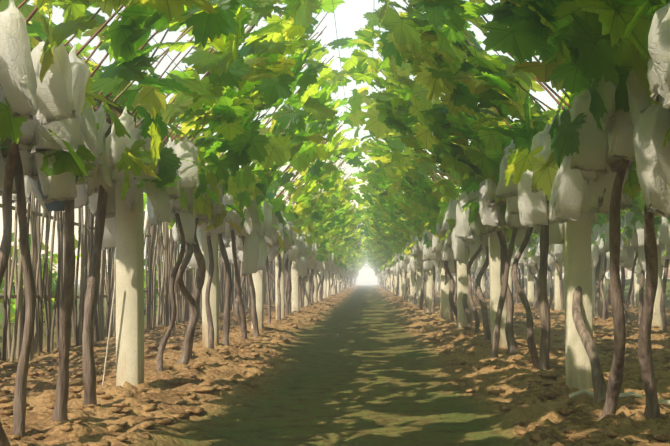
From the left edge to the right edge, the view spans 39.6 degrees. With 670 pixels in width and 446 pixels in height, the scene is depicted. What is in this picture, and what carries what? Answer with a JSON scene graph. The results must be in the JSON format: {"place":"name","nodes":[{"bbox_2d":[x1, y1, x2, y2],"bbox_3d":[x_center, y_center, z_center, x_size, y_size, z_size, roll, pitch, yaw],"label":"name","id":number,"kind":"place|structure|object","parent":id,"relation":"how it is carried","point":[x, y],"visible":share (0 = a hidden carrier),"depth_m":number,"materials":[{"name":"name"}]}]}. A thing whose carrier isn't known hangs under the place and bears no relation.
{"place":"outdoors","nodes":[
{"label":"outdoors","id":0,"kind":"place"},
{"bbox_2d":[0,0,564,279],"label":"sky","id":1,"kind":"structure","parent":0,"point":[349,15],"materials":[{"name":"white"}]},
{"bbox_2d":[82,0,525,223],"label":"trellis wires","id":2,"kind":"object","parent":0,"point":[306,61],"visible":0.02,"depth_m":5.93,"materials":[{"name":"grey metal"}]},
{"bbox_2d":[0,278,669,445],"bbox_3d":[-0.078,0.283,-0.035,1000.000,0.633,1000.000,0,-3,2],"label":"ground","id":3,"kind":"structure","parent":0,"point":[361,365],"depth_m":4.80,"materials":[{"name":"soil"}]},
{"bbox_2d":[102,281,115,384],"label":"guide rods","id":4,"kind":"object","parent":3,"relation":"on","point":[109,333],"visible":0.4,"depth_m":4.37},
{"bbox_2d":[0,190,322,361],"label":"stick fence","id":5,"kind":"object","parent":3,"relation":"on","point":[158,238],"visible":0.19,"depth_m":7.77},
{"bbox_2d":[0,0,643,248],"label":"trellis","id":6,"kind":"object","parent":3,"relation":"on","point":[68,43],"visible":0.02,"depth_m":4.28,"materials":[{"name":"grey metal"}]},
{"bbox_2d":[0,195,663,321],"bbox_3d":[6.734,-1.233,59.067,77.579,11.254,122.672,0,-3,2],"label":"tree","id":7,"kind":"object","parent":3,"relation":"on","point":[13,300],"depth_m":10.01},
{"bbox_2d":[0,0,669,445],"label":"grape vine","id":8,"kind":"object","parent":3,"relation":"on","point":[234,92],"depth_m":4.64,"materials":[{"name":"green plant"}]},
{"bbox_2d":[38,175,78,210],"bbox_3d":[-0.988,-0.154,3.332,0.141,0.220,0.076,0,-3,2],"label":"blue rag","id":9,"kind":"object","parent":8,"relation":"on","point":[55,205],"visible":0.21,"depth_m":3.31,"materials":[{"name":"fabric"}]},
{"bbox_2d":[0,0,669,279],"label":"fruit bags","id":10,"kind":"object","parent":8,"relation":"hanging from","point":[54,102],"visible":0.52,"depth_m":3.49,"materials":[{"name":"white paper"}]},
{"bbox_2d":[0,295,669,445],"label":"soil clods","id":11,"kind":"object","parent":3,"relation":"on","point":[593,435],"visible":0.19,"depth_m":4.54,"materials":[{"name":"brown soil"}]},
{"bbox_2d":[115,118,661,390],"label":"posts","id":12,"kind":"object","parent":3,"relation":"on","point":[579,269],"visible":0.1,"depth_m":4.48,"materials":[{"name":"beige concrete"}]},
{"bbox_2d":[35,4,642,248],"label":"trellis arms","id":13,"kind":"object","parent":12,"relation":"on","point":[250,28],"depth_m":4.58},
{"bbox_2d":[475,264,669,278],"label":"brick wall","id":14,"kind":"structure","parent":3,"relation":"on","point":[628,273],"depth_m":26.21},
{"bbox_2d":[569,389,669,404],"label":"irrigation hose","id":15,"kind":"object","parent":3,"relation":"on","point":[621,395],"visible":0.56,"depth_m":4.04,"materials":[{"name":"plastic"}]}
]}

